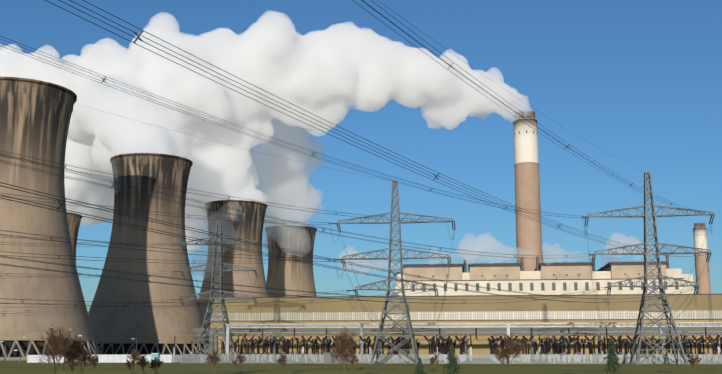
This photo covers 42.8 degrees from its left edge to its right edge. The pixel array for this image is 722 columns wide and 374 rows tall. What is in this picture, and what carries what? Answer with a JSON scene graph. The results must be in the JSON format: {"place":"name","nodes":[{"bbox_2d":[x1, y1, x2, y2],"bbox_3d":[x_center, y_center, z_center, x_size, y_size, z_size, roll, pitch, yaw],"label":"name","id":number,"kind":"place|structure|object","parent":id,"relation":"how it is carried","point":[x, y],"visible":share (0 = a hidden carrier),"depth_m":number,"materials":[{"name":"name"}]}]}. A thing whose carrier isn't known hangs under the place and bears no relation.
{"place":"outdoors","nodes":[
{"label":"outdoors","id":0,"kind":"place"},
{"bbox_2d":[0,0,714,324],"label":"power lines","id":1,"kind":"object","parent":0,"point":[431,188],"visible":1,"depth_m":82.75,"materials":[{"name":"black metal"}]},
{"bbox_2d":[0,358,721,373],"bbox_3d":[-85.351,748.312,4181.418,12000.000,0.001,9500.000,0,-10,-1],"label":"ground","id":2,"kind":"structure","parent":0,"point":[24,367],"depth_m":185.03,"materials":[{"name":"green plant"}]},
{"bbox_2d":[0,77,102,359],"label":"cooling tower","id":3,"kind":"structure","parent":2,"relation":"on","point":[34,124],"depth_m":378.73,"materials":[{"name":"concrete"}]},
{"bbox_2d":[36,323,72,373],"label":"bare tree","id":4,"kind":"object","parent":2,"relation":"on","point":[52,342],"visible":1,"depth_m":87.88,"materials":[{"name":"brown plant"}]},
{"bbox_2d":[45,332,85,373],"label":"bare tree","id":5,"kind":"object","parent":2,"relation":"on","point":[75,352],"visible":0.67,"depth_m":91.71,"materials":[{"name":"brown plant"}]},
{"bbox_2d":[67,212,81,262],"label":"cooling tower","id":6,"kind":"structure","parent":2,"relation":"on","point":[74,221],"depth_m":758.71,"materials":[{"name":"concrete"}]},
{"bbox_2d":[61,336,88,373],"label":"bare tree","id":7,"kind":"object","parent":2,"relation":"on","point":[70,346],"visible":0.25,"depth_m":94.22,"materials":[{"name":"brown plant"}]},
{"bbox_2d":[71,347,97,373],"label":"bare tree","id":8,"kind":"object","parent":2,"relation":"on","point":[85,358],"visible":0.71,"depth_m":100.79,"materials":[{"name":"brown plant"}]},
{"bbox_2d":[87,353,98,373],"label":"bare tree","id":9,"kind":"object","parent":2,"relation":"on","point":[95,362],"visible":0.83,"depth_m":120.42,"materials":[{"name":"brown plant"}]},
{"bbox_2d":[27,353,225,362],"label":"perimeter wall","id":10,"kind":"structure","parent":2,"relation":"on","point":[115,358],"depth_m":281.20,"materials":[{"name":"white concrete"}]},
{"bbox_2d":[0,200,263,329],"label":"power lines","id":11,"kind":"object","parent":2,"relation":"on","point":[180,244],"visible":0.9,"depth_m":293.34,"materials":[{"name":"black metal"}]},
{"bbox_2d":[124,348,140,373],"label":"bare tree","id":12,"kind":"object","parent":2,"relation":"on","point":[134,356],"visible":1,"depth_m":108.05,"materials":[{"name":"brown plant"}]},
{"bbox_2d":[135,355,149,371],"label":"bare tree","id":13,"kind":"object","parent":2,"relation":"on","point":[142,361],"visible":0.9,"depth_m":113.94,"materials":[{"name":"brown plant"}]},
{"bbox_2d":[88,153,209,357],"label":"cooling tower","id":14,"kind":"structure","parent":2,"relation":"on","point":[115,331],"depth_m":519.19,"materials":[{"name":"concrete"}]},
{"bbox_2d":[149,356,162,373],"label":"bare tree","id":15,"kind":"object","parent":2,"relation":"on","point":[154,363],"visible":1,"depth_m":118.02,"materials":[{"name":"brown plant"}]},
{"bbox_2d":[205,349,221,373],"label":"bare tree","id":16,"kind":"object","parent":2,"relation":"on","point":[212,358],"visible":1,"depth_m":126.15,"materials":[{"name":"brown plant"}]},
{"bbox_2d":[180,220,256,353],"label":"pylon","id":17,"kind":"object","parent":2,"relation":"on","point":[212,298],"visible":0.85,"depth_m":329.82,"materials":[{"name":"grey metal"}]},
{"bbox_2d":[0,82,455,325],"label":"power lines","id":18,"kind":"object","parent":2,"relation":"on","point":[343,259],"visible":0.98,"depth_m":175.21,"materials":[{"name":"black metal"}]},
{"bbox_2d":[198,200,268,346],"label":"cooling tower","id":19,"kind":"structure","parent":2,"relation":"on","point":[249,229],"depth_m":690.90,"materials":[{"name":"concrete"}]},
{"bbox_2d":[232,354,246,367],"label":"bare tree","id":20,"kind":"object","parent":2,"relation":"on","point":[239,357],"visible":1,"depth_m":145.39,"materials":[{"name":"brown plant"}]},
{"bbox_2d":[276,353,287,373],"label":"bare tree","id":21,"kind":"object","parent":2,"relation":"on","point":[281,360],"visible":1,"depth_m":135.57,"materials":[{"name":"brown plant"}]},
{"bbox_2d":[265,225,316,296],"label":"cooling tower","id":22,"kind":"structure","parent":2,"relation":"on","point":[285,274],"depth_m":830.50,"materials":[{"name":"concrete"}]},
{"bbox_2d":[324,353,353,363],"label":"kiosk","id":23,"kind":"object","parent":2,"relation":"on","point":[329,358],"visible":0.62,"depth_m":255.11,"materials":[{"name":"grey"}]},
{"bbox_2d":[329,326,357,373],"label":"bare tree","id":24,"kind":"object","parent":2,"relation":"on","point":[343,347],"visible":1,"depth_m":97.05,"materials":[{"name":"brown plant"}]},
{"bbox_2d":[350,354,358,370],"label":"bare tree","id":25,"kind":"object","parent":2,"relation":"on","point":[355,359],"visible":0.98,"depth_m":165.74,"materials":[{"name":"brown plant"}]},
{"bbox_2d":[338,180,453,363],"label":"pylon","id":26,"kind":"object","parent":2,"relation":"on","point":[406,312],"visible":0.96,"depth_m":252.31,"materials":[{"name":"grey metal"}]},
{"bbox_2d":[413,358,426,373],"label":"conifer tree","id":27,"kind":"object","parent":2,"relation":"on","point":[419,369],"visible":1,"depth_m":108.70,"materials":[{"name":"green plant"}]},
{"bbox_2d":[429,353,438,371],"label":"bare tree","id":28,"kind":"object","parent":2,"relation":"on","point":[433,360],"visible":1,"depth_m":156.16,"materials":[{"name":"brown plant"}]},
{"bbox_2d":[173,322,721,362],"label":"switchyard","id":29,"kind":"object","parent":2,"relation":"on","point":[443,347],"visible":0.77,"depth_m":321.26,"materials":[{"name":"metal"}]},
{"bbox_2d":[181,353,721,363],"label":"yard fence","id":30,"kind":"object","parent":2,"relation":"on","point":[190,358],"visible":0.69,"depth_m":253.90,"materials":[{"name":"grey metal"}]},
{"bbox_2d":[442,344,460,373],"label":"conifer tree","id":31,"kind":"object","parent":2,"relation":"on","point":[451,358],"visible":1,"depth_m":102.98,"materials":[{"name":"green plant"}]},
{"bbox_2d":[210,294,721,358],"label":"turbine hall","id":32,"kind":"structure","parent":2,"relation":"on","point":[476,309],"depth_m":452.72,"materials":[{"name":"beige concrete"}]},
{"bbox_2d":[492,333,525,373],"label":"bare tree","id":33,"kind":"object","parent":2,"relation":"on","point":[506,352],"visible":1,"depth_m":97.06,"materials":[{"name":"brown plant"}]},
{"bbox_2d":[513,111,542,270],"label":"chimney","id":34,"kind":"object","parent":2,"relation":"on","point":[527,196],"visible":0.6,"depth_m":772.40,"materials":[{"name":"concrete"}]},
{"bbox_2d":[601,341,622,373],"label":"conifer tree","id":35,"kind":"object","parent":2,"relation":"on","point":[611,356],"visible":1,"depth_m":109.42,"materials":[{"name":"green plant"}]},
{"bbox_2d":[587,172,712,364],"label":"pylon","id":36,"kind":"object","parent":2,"relation":"on","point":[664,303],"visible":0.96,"depth_m":239.96,"materials":[{"name":"grey metal"}]},
{"bbox_2d":[684,352,701,373],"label":"bare tree","id":37,"kind":"object","parent":2,"relation":"on","point":[692,360],"visible":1,"depth_m":137.15,"materials":[{"name":"brown plant"}]},
{"bbox_2d":[693,223,710,293],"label":"chimney","id":38,"kind":"object","parent":2,"relation":"on","point":[700,237],"visible":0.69,"depth_m":1462.72,"materials":[{"name":"concrete"}]},
{"bbox_2d":[0,0,721,311],"label":"sky","id":39,"kind":"structure","parent":0,"point":[639,81],"materials":[{"name":"blue"}]},
{"bbox_2d":[395,255,693,295],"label":"boiler house","id":40,"kind":"structure","parent":0,"point":[565,278],"depth_m":504.73,"materials":[{"name":"white"}]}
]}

